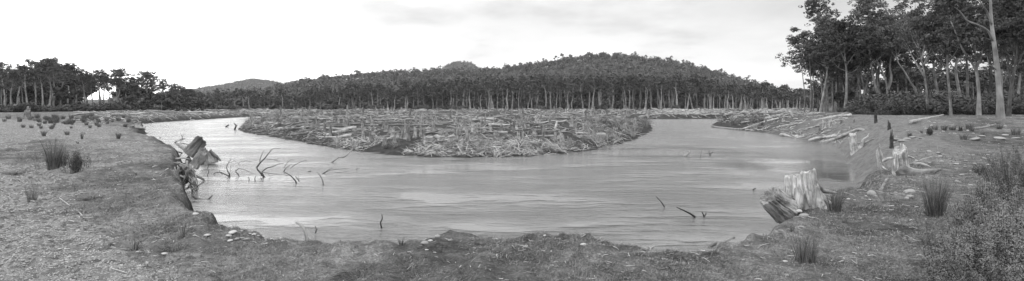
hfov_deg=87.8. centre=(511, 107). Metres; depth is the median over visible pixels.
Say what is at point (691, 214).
dead branch
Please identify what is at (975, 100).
shrub
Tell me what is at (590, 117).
fallen log
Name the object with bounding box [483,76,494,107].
eucalyptus tree
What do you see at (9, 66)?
eucalyptus tree
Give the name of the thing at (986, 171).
heath bush
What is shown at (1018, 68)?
eucalyptus tree
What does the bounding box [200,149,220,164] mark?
rooted stump
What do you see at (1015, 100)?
shrub
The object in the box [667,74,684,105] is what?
eucalyptus tree
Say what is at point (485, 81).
eucalyptus tree
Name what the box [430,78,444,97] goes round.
eucalyptus tree
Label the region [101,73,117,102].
eucalyptus tree
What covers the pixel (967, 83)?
eucalyptus tree
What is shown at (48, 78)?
eucalyptus tree
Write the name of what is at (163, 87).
eucalyptus tree
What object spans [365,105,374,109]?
shrub
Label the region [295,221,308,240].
driftwood log
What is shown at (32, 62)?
eucalyptus tree
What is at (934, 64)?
eucalyptus tree
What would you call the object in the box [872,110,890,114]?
shrub
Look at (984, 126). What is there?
fallen log
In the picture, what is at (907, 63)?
eucalyptus tree
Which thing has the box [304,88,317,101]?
eucalyptus tree
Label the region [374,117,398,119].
fallen log
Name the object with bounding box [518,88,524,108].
eucalyptus tree
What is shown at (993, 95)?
shrub
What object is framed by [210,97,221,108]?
eucalyptus tree
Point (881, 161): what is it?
leaning stump
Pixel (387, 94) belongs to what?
eucalyptus tree
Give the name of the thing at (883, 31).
eucalyptus tree
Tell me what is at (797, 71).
eucalyptus tree
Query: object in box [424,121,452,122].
fallen log
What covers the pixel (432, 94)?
eucalyptus tree
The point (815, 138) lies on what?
fallen log
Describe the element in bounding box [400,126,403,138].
tree stump
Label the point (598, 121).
dead bush
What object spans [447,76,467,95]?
eucalyptus tree
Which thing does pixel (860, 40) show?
eucalyptus tree
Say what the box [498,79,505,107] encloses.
eucalyptus tree
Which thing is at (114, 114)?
fallen log
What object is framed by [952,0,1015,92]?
eucalyptus tree
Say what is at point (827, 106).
eucalyptus tree
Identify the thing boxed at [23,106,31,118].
tree stump
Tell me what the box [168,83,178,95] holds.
eucalyptus tree
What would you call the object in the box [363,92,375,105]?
eucalyptus tree
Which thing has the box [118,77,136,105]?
eucalyptus tree
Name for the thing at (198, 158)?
leaning log stump
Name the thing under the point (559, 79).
eucalyptus tree
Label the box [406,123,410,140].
tree stump
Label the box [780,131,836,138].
fallen log
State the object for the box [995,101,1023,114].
shrub
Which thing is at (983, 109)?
shrub
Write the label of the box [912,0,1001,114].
eucalyptus tree
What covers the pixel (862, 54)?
eucalyptus tree
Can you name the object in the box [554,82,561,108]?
eucalyptus tree
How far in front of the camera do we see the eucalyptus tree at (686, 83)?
436.52 m
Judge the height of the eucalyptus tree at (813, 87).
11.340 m
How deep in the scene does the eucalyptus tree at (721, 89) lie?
382.98 m
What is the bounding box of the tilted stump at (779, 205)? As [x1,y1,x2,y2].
[759,186,802,223]
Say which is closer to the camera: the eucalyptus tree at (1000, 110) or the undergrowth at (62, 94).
the eucalyptus tree at (1000, 110)
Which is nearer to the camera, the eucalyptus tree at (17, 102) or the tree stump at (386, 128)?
the tree stump at (386, 128)
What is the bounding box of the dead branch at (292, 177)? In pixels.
[283,171,299,183]
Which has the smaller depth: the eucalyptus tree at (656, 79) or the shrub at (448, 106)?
the shrub at (448, 106)
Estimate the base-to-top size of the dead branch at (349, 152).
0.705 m
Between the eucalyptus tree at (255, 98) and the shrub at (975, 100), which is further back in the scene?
the eucalyptus tree at (255, 98)
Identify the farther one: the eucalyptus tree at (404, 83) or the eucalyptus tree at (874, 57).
the eucalyptus tree at (404, 83)
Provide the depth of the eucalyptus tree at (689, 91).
434.38 m
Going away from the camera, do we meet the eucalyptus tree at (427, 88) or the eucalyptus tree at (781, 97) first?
the eucalyptus tree at (781, 97)
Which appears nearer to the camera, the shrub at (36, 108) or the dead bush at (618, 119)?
the dead bush at (618, 119)
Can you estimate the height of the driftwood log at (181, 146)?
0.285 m
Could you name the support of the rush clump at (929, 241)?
on the ground at (452, 251)
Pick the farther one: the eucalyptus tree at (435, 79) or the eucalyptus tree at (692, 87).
the eucalyptus tree at (435, 79)
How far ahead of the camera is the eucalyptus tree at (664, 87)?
452.16 m
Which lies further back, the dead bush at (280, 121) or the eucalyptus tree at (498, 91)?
the eucalyptus tree at (498, 91)
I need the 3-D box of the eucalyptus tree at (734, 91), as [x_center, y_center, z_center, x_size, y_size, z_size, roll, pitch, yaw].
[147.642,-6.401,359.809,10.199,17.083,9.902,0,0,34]
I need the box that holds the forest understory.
[176,95,818,108]
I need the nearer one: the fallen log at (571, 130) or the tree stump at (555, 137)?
the tree stump at (555, 137)
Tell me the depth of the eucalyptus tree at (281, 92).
467.93 m
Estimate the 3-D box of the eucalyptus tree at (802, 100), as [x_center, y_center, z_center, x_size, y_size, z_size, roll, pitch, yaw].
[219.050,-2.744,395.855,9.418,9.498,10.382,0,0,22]
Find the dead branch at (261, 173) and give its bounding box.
[256,148,283,176]
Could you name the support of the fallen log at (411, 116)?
on the ground at (452, 251)
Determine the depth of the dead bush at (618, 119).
54.15 m
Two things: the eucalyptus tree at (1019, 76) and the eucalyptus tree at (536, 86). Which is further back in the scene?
the eucalyptus tree at (536, 86)
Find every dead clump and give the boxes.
[0,170,32,174]
[80,194,105,199]
[125,239,144,250]
[151,242,198,253]
[175,223,188,236]
[324,263,411,280]
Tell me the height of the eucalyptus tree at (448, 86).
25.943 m
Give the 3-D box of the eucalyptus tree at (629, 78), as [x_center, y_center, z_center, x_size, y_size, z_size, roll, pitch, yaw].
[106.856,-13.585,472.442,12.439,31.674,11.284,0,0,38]
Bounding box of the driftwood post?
[879,178,887,191]
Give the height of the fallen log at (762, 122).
1.288 m
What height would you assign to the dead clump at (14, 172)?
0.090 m
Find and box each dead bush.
[244,118,259,124]
[261,121,272,129]
[263,108,279,117]
[272,109,286,117]
[276,118,288,126]
[282,126,293,133]
[346,138,362,145]
[570,138,583,147]
[591,115,603,123]
[592,132,608,142]
[598,113,611,122]
[609,118,625,128]
[610,115,625,123]
[627,124,636,131]
[627,127,641,136]
[639,117,652,127]
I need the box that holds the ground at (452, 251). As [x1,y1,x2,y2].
[0,108,1023,280]
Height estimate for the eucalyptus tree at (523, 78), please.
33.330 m
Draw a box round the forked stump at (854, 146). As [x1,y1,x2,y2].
[848,133,874,154]
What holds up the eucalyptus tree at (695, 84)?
on the ground at (452, 251)
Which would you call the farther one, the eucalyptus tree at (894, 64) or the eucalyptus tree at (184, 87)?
the eucalyptus tree at (184, 87)
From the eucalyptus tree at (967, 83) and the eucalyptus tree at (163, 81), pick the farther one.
the eucalyptus tree at (163, 81)
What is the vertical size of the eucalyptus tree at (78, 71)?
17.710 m
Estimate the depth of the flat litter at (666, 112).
121.39 m
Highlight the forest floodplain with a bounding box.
[172,71,835,108]
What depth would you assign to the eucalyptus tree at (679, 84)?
491.27 m
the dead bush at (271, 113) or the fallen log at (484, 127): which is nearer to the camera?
the fallen log at (484, 127)
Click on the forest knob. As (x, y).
(451, 63)
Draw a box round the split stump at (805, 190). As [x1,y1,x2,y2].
[784,168,837,210]
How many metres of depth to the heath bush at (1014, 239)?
4.89 m
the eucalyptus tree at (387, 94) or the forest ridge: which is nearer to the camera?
the eucalyptus tree at (387, 94)
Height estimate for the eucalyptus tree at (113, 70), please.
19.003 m
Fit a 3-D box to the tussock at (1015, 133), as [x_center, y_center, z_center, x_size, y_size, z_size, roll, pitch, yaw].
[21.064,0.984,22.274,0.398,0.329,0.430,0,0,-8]
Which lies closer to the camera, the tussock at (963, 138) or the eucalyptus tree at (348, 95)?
the tussock at (963, 138)
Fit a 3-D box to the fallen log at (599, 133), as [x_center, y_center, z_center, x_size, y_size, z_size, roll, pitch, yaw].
[5.517,1.759,37.557,2.228,0.699,0.794,4,1,19]
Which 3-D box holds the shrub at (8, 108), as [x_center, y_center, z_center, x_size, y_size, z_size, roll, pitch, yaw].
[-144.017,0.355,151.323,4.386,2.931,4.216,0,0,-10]
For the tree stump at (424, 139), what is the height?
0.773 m
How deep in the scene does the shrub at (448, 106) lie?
422.80 m
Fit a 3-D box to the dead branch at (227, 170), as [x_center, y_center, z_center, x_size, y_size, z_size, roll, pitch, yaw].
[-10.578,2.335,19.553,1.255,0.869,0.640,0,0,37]
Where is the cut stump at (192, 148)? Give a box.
[183,136,206,157]
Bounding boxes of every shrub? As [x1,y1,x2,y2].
[0,104,13,111]
[12,102,32,111]
[17,101,43,111]
[32,105,54,111]
[53,105,71,111]
[59,100,84,110]
[59,150,90,172]
[64,105,83,111]
[81,103,106,110]
[82,102,105,110]
[98,100,121,110]
[213,104,225,108]
[226,106,240,109]
[267,104,279,108]
[282,104,294,108]
[314,103,331,109]
[336,105,345,108]
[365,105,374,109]
[373,103,385,108]
[444,104,455,108]
[452,105,468,108]
[534,104,546,108]
[596,104,610,108]
[836,104,861,112]
[845,96,899,114]
[851,108,872,114]
[852,93,885,105]
[856,92,930,102]
[868,91,908,104]
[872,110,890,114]
[876,103,915,114]
[891,99,923,114]
[897,90,964,103]
[898,94,955,104]
[905,95,972,114]
[909,107,929,114]
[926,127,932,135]
[932,107,960,114]
[955,102,987,114]
[958,104,986,114]
[969,97,993,103]
[970,160,991,173]
[972,99,1017,114]
[976,90,1022,98]
[981,92,1023,104]
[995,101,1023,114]
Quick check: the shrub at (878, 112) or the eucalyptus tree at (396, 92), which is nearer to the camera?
the shrub at (878, 112)
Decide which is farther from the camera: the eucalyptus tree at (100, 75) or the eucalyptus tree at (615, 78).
the eucalyptus tree at (615, 78)
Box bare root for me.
[192,194,212,198]
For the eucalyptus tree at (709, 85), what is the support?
on the ground at (452, 251)
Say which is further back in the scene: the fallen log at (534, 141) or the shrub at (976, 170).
the fallen log at (534, 141)
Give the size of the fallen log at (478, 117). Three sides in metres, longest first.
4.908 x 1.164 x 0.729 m
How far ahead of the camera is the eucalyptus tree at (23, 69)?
178.97 m
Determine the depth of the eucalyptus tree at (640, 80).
471.66 m
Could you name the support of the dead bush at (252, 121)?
on the ground at (452, 251)
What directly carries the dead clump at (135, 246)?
on the ground at (452, 251)
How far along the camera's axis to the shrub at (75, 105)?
184.85 m
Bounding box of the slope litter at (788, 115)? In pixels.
[712,112,859,142]
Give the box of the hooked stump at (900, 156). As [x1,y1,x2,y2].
[892,143,941,175]
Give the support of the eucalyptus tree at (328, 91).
on the ground at (452, 251)
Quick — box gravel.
[852,114,1022,189]
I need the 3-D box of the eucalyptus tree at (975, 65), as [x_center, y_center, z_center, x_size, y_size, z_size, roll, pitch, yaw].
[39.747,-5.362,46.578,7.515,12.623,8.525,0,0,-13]
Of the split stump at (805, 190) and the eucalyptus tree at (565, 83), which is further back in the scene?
the eucalyptus tree at (565, 83)
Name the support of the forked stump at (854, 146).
on the ground at (452, 251)
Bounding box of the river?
[144,116,859,251]
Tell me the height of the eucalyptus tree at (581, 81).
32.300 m
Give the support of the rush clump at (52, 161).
on the ground at (452, 251)
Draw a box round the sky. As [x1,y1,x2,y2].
[0,0,1016,99]
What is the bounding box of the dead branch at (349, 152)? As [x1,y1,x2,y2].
[331,149,378,162]
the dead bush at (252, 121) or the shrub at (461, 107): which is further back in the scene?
the shrub at (461, 107)
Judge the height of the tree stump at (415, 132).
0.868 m
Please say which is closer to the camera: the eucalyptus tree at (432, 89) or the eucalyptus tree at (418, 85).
the eucalyptus tree at (418, 85)
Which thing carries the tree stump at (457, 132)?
on the ground at (452, 251)
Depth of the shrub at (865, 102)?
55.10 m
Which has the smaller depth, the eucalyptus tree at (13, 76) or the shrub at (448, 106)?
the eucalyptus tree at (13, 76)
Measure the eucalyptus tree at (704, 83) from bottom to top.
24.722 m
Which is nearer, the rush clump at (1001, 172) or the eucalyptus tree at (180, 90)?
the rush clump at (1001, 172)
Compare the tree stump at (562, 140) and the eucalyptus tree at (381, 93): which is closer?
the tree stump at (562, 140)
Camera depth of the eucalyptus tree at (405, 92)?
436.97 m
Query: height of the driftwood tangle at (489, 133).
1.211 m
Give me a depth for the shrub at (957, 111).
49.01 m
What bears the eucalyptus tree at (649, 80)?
on the ground at (452, 251)
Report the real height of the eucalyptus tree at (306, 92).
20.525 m
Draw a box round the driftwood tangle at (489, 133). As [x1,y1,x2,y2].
[249,126,650,156]
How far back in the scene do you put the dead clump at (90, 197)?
10.13 m
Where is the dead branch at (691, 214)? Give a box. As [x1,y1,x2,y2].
[676,207,695,217]
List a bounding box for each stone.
[867,190,875,195]
[903,189,915,192]
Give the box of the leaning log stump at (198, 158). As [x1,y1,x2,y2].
[188,147,206,169]
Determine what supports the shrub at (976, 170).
on the ground at (452, 251)
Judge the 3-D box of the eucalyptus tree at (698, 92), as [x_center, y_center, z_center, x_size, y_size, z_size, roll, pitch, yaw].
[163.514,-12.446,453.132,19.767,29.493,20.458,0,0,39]
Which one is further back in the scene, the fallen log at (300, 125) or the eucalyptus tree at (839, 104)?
the eucalyptus tree at (839, 104)
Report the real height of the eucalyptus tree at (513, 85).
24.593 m
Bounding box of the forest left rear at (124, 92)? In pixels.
[0,63,205,110]
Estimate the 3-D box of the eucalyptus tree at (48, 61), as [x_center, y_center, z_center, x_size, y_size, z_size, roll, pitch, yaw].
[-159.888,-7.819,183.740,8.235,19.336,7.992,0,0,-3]
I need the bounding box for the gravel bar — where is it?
[0,164,190,280]
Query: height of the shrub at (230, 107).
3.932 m
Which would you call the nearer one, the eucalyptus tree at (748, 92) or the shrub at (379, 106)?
the eucalyptus tree at (748, 92)
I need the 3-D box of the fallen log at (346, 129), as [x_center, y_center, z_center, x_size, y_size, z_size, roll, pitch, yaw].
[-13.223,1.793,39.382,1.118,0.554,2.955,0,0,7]
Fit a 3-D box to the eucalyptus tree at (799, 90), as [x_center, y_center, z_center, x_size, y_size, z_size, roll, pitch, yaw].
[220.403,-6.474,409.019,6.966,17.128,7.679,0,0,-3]
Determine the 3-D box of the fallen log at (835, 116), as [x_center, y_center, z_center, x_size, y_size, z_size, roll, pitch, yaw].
[27.722,1.248,48.965,6.124,1.400,0.973,0,0,41]
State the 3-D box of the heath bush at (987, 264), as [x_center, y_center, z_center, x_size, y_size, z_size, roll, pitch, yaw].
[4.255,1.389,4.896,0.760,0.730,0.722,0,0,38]
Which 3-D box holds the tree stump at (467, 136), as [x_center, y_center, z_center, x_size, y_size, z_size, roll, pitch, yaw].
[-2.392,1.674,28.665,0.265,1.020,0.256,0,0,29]
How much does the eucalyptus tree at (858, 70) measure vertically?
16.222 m
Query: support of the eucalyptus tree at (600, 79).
on the ground at (452, 251)
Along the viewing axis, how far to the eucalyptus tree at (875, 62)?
116.10 m
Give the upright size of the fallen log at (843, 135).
1.303 m
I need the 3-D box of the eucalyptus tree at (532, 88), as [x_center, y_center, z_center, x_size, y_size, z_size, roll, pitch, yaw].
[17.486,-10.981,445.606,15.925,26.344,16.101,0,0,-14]
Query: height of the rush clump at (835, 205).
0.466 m
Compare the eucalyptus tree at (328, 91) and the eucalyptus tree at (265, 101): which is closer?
the eucalyptus tree at (265, 101)
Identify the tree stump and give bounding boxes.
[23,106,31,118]
[134,121,142,127]
[328,122,331,138]
[382,136,386,145]
[383,124,388,131]
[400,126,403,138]
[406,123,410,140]
[413,127,416,137]
[423,135,427,146]
[456,124,458,138]
[458,139,464,149]
[465,129,468,144]
[471,122,475,132]
[542,123,544,138]
[554,133,557,143]
[560,134,564,145]
[633,117,637,127]
[828,120,831,127]
[874,111,877,122]
[889,130,893,148]
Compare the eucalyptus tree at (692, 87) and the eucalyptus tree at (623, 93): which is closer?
the eucalyptus tree at (692, 87)
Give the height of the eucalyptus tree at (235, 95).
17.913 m
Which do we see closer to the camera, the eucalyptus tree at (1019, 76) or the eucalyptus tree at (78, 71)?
the eucalyptus tree at (1019, 76)
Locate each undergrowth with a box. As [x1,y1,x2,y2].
[0,78,208,110]
[831,81,1023,107]
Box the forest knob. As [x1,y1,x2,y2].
[442,61,479,69]
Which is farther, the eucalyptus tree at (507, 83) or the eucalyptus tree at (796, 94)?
the eucalyptus tree at (507, 83)
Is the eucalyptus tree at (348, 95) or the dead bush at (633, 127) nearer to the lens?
the dead bush at (633, 127)
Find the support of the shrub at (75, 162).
on the ground at (452, 251)
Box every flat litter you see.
[73,109,293,125]
[651,107,816,121]
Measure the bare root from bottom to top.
0.194 m
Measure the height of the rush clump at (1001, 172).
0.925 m
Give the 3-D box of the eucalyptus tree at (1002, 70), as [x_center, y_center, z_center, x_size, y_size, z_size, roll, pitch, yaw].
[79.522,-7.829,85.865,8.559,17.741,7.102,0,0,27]
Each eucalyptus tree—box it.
[0,62,25,106]
[0,68,25,105]
[0,73,17,89]
[5,67,35,104]
[13,63,39,101]
[17,79,28,101]
[23,59,50,104]
[28,60,58,106]
[34,57,64,106]
[37,62,61,100]
[46,58,60,106]
[46,63,79,104]
[56,63,81,104]
[65,68,86,102]
[74,67,96,102]
[83,73,99,104]
[89,70,105,101]
[96,77,109,104]
[97,69,115,104]
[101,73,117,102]
[108,67,136,101]
[110,69,122,101]
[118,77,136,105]
[127,76,141,93]
[137,70,160,98]
[137,71,158,101]
[142,76,159,92]
[152,78,171,106]
[155,82,172,94]
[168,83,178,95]
[171,85,186,107]
[177,85,186,96]
[181,89,196,97]
[209,90,224,101]
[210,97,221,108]
[231,90,237,104]
[234,88,246,105]
[244,90,254,108]
[250,94,260,105]
[260,87,271,100]
[261,96,270,104]
[272,95,281,104]
[277,88,284,106]
[292,98,304,107]
[300,97,315,105]
[302,88,314,101]
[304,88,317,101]
[311,85,319,99]
[325,85,334,105]
[333,89,345,104]
[336,95,349,104]
[341,80,363,105]
[345,82,356,100]
[354,85,366,108]
[356,88,363,107]
[360,90,372,104]
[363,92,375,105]
[365,83,375,104]
[373,83,388,103]
[374,83,381,104]
[381,88,396,107]
[381,88,398,105]
[390,91,399,108]
[395,79,410,107]
[402,89,412,108]
[408,81,423,97]
[416,78,431,103]
[423,82,429,102]
[424,80,440,107]
[427,79,436,108]
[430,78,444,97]
[431,84,442,107]
[434,79,448,105]
[445,80,453,104]
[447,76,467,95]
[448,81,457,103]
[451,85,466,108]
[460,79,475,108]
[460,80,469,105]
[475,86,484,106]
[481,75,499,108]
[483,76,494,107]
[484,80,494,107]
[485,77,496,107]
[496,87,500,108]
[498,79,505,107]
[499,79,515,108]
[506,76,518,108]
[509,82,517,108]
[515,79,524,108]
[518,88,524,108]
[519,74,526,108]
[523,79,542,108]
[530,74,543,105]
[531,85,540,108]
[536,74,550,106]
[545,77,555,108]
[546,84,553,108]
[553,75,562,108]
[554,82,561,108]
[560,77,571,94]
[560,82,573,108]
[566,76,583,108]
[575,75,588,108]
[583,83,593,108]
[587,75,606,108]
[591,85,605,108]
[595,76,604,108]
[602,80,616,108]
[605,74,618,108]
[606,74,621,108]
[617,77,630,108]
[620,85,627,108]
[625,74,638,108]
[626,75,636,108]
[634,77,645,108]
[641,80,650,108]
[644,77,652,108]
[645,76,651,107]
[651,73,665,108]
[651,76,660,108]
[654,77,667,108]
[660,84,666,108]
[664,75,677,107]
[666,83,679,105]
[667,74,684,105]
[673,82,681,96]
[680,84,696,108]
[682,81,688,108]
[685,84,697,108]
[689,74,699,108]
[690,76,713,107]
[692,83,699,105]
[698,80,711,106]
[703,87,712,107]
[704,82,718,109]
[712,87,719,107]
[716,88,725,108]
[720,84,730,109]
[722,84,734,109]
[725,85,738,109]
[731,82,738,108]
[736,85,750,108]
[736,87,747,108]
[742,89,752,109]
[747,84,759,109]
[748,93,759,107]
[755,82,769,104]
[755,91,771,108]
[761,80,772,107]
[769,88,776,108]
[773,94,788,108]
[775,33,817,111]
[776,84,787,107]
[783,84,789,108]
[783,93,793,107]
[789,0,851,111]
[790,35,833,111]
[790,61,828,111]
[792,92,802,107]
[796,88,803,108]
[799,89,809,97]
[800,97,809,108]
[803,30,828,110]
[803,61,823,111]
[806,3,862,111]
[814,20,872,111]
[817,37,847,111]
[817,41,829,110]
[820,35,883,104]
[820,36,849,110]
[831,0,923,93]
[833,70,862,91]
[836,28,897,93]
[838,62,874,97]
[843,15,901,95]
[846,27,875,97]
[850,34,912,95]
[862,20,884,84]
[869,18,922,92]
[871,11,898,90]
[873,22,908,95]
[875,0,976,114]
[892,48,923,92]
[895,0,1020,114]
[899,0,955,93]
[899,15,964,96]
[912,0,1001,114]
[917,3,984,98]
[938,0,1023,115]
[944,3,979,97]
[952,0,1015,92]
[955,0,1005,118]
[969,44,1023,86]
[972,46,1023,91]
[977,23,1023,74]
[979,0,1023,95]
[992,48,1023,93]
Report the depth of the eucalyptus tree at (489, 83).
430.71 m
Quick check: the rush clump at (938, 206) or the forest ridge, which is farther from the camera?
the forest ridge
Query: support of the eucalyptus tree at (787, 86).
on the ground at (452, 251)
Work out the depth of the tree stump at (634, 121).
55.59 m
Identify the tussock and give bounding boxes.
[958,133,967,139]
[1009,127,1021,134]
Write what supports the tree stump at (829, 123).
on the ground at (452, 251)
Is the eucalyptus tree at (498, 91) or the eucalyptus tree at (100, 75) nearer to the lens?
the eucalyptus tree at (100, 75)
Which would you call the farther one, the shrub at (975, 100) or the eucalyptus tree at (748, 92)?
the eucalyptus tree at (748, 92)
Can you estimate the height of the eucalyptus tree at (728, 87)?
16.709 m
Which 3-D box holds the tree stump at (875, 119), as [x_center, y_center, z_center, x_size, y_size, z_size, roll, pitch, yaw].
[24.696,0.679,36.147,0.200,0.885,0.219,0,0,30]
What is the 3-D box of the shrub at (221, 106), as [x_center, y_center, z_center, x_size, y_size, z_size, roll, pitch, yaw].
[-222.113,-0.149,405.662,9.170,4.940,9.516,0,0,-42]
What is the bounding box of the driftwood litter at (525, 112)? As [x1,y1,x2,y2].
[239,107,681,156]
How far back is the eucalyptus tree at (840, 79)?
98.43 m
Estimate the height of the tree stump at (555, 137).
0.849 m
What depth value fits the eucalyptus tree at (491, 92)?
437.10 m
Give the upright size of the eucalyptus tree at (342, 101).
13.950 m
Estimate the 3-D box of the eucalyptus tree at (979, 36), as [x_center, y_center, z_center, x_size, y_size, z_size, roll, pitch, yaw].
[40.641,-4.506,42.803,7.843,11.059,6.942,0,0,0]
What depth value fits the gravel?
19.70 m
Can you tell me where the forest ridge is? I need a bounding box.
[263,53,729,89]
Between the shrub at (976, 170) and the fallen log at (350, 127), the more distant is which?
the fallen log at (350, 127)
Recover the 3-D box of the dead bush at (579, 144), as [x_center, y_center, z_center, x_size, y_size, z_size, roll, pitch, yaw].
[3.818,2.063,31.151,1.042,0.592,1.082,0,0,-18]
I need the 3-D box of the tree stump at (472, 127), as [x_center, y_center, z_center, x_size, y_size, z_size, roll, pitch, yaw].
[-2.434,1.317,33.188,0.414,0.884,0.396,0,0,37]
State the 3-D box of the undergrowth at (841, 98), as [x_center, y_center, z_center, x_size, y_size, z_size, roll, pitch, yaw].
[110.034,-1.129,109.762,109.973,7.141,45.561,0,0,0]
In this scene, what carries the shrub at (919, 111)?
on the ground at (452, 251)
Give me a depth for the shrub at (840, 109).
64.99 m
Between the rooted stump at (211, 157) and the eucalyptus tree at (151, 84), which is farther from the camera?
the eucalyptus tree at (151, 84)
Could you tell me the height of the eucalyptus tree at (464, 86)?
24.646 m
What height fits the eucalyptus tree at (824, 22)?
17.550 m
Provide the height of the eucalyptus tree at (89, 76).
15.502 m
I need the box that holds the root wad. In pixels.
[173,157,204,191]
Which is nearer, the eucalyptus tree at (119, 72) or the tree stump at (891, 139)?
the tree stump at (891, 139)
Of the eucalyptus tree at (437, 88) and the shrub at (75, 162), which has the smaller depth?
the shrub at (75, 162)
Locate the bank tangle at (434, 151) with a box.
[330,132,622,156]
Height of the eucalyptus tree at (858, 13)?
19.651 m
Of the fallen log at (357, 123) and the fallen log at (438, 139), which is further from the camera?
the fallen log at (357, 123)
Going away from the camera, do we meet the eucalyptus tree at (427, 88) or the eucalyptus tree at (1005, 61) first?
the eucalyptus tree at (1005, 61)
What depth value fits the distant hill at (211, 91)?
2210.97 m
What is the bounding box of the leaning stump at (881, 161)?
[876,144,895,173]
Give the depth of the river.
16.81 m
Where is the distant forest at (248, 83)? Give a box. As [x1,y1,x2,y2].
[163,78,297,95]
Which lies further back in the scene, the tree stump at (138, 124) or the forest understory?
the forest understory
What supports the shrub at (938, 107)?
on the ground at (452, 251)
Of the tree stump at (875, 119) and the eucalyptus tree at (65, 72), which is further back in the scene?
the eucalyptus tree at (65, 72)
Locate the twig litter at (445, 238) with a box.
[2,154,1015,280]
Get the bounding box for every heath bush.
[920,249,985,280]
[923,219,1023,280]
[943,178,1023,249]
[961,197,1023,280]
[975,156,1023,212]
[977,144,1023,187]
[984,172,1023,232]
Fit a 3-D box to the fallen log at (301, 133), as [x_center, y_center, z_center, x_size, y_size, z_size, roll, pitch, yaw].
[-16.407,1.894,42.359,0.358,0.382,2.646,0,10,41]
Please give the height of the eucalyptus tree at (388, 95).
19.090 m
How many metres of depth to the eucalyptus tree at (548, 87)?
449.46 m
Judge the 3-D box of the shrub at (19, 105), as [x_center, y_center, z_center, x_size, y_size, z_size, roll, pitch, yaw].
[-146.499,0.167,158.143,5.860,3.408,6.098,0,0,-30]
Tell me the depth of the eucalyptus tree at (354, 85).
446.04 m
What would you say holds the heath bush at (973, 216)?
on the ground at (452, 251)
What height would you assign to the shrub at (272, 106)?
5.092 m
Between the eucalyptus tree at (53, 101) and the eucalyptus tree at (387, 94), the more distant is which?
the eucalyptus tree at (387, 94)
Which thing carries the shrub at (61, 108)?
on the ground at (452, 251)
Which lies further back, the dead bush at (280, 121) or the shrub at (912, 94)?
the shrub at (912, 94)
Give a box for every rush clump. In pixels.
[24,186,43,202]
[39,138,67,170]
[60,149,69,166]
[67,150,85,173]
[785,226,818,263]
[801,235,824,262]
[824,185,845,211]
[912,223,948,266]
[914,175,958,216]
[981,153,1023,184]
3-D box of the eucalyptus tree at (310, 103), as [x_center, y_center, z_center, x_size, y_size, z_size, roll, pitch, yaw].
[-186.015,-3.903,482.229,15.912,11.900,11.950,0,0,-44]
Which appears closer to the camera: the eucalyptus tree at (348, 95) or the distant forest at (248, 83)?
the eucalyptus tree at (348, 95)
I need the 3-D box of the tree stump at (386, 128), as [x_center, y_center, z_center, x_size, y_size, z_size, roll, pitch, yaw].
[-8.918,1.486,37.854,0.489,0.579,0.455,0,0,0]
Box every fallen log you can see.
[71,112,98,115]
[110,113,135,115]
[145,109,180,112]
[187,108,206,112]
[282,124,314,130]
[284,121,304,125]
[290,129,320,135]
[296,121,319,126]
[315,133,352,138]
[318,121,343,126]
[320,126,356,129]
[323,127,348,134]
[326,122,359,124]
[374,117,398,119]
[379,119,400,124]
[387,128,418,133]
[400,113,425,117]
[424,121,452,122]
[433,135,448,141]
[462,114,495,119]
[462,124,491,130]
[488,120,509,126]
[510,138,537,144]
[525,133,553,136]
[541,119,566,122]
[558,128,586,132]
[574,116,592,118]
[575,128,605,135]
[699,109,725,111]
[711,126,742,129]
[723,112,749,115]
[741,114,783,122]
[742,118,778,128]
[750,112,780,114]
[777,114,851,127]
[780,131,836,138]
[808,134,832,140]
[821,128,864,142]
[909,114,943,123]
[974,124,995,128]
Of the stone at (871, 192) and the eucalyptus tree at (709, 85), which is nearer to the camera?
the stone at (871, 192)
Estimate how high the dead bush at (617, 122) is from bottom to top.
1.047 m
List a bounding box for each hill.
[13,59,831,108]
[88,81,273,101]
[442,62,476,70]
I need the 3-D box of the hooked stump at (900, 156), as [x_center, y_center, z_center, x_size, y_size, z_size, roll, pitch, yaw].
[9.880,1.407,12.937,1.721,1.092,0.592,0,0,-23]
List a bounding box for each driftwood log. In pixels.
[175,143,185,149]
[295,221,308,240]
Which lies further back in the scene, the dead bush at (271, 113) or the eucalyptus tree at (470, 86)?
the eucalyptus tree at (470, 86)
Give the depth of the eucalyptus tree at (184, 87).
270.40 m
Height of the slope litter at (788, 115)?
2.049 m
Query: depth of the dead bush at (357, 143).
31.76 m
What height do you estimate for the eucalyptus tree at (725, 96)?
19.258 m
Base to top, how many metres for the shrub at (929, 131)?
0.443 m
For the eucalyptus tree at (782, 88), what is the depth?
351.10 m
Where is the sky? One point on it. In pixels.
(192, 44)
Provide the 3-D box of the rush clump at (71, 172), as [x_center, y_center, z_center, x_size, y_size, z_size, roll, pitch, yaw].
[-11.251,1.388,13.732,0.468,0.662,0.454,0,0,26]
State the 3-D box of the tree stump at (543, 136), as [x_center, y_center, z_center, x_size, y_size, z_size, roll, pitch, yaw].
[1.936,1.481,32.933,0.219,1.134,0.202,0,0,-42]
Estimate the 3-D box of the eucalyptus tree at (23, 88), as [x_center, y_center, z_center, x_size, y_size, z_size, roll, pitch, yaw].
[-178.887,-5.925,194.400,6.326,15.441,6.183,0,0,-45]
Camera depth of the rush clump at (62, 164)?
15.03 m
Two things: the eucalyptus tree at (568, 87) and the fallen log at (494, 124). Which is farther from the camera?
the eucalyptus tree at (568, 87)
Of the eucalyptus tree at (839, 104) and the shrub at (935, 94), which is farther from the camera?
the eucalyptus tree at (839, 104)
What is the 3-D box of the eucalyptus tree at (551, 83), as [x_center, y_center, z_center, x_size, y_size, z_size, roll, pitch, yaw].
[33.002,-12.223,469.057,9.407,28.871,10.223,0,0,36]
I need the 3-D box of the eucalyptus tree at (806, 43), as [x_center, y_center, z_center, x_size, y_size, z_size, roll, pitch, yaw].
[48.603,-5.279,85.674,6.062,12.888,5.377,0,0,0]
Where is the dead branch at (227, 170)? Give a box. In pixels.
[215,159,237,176]

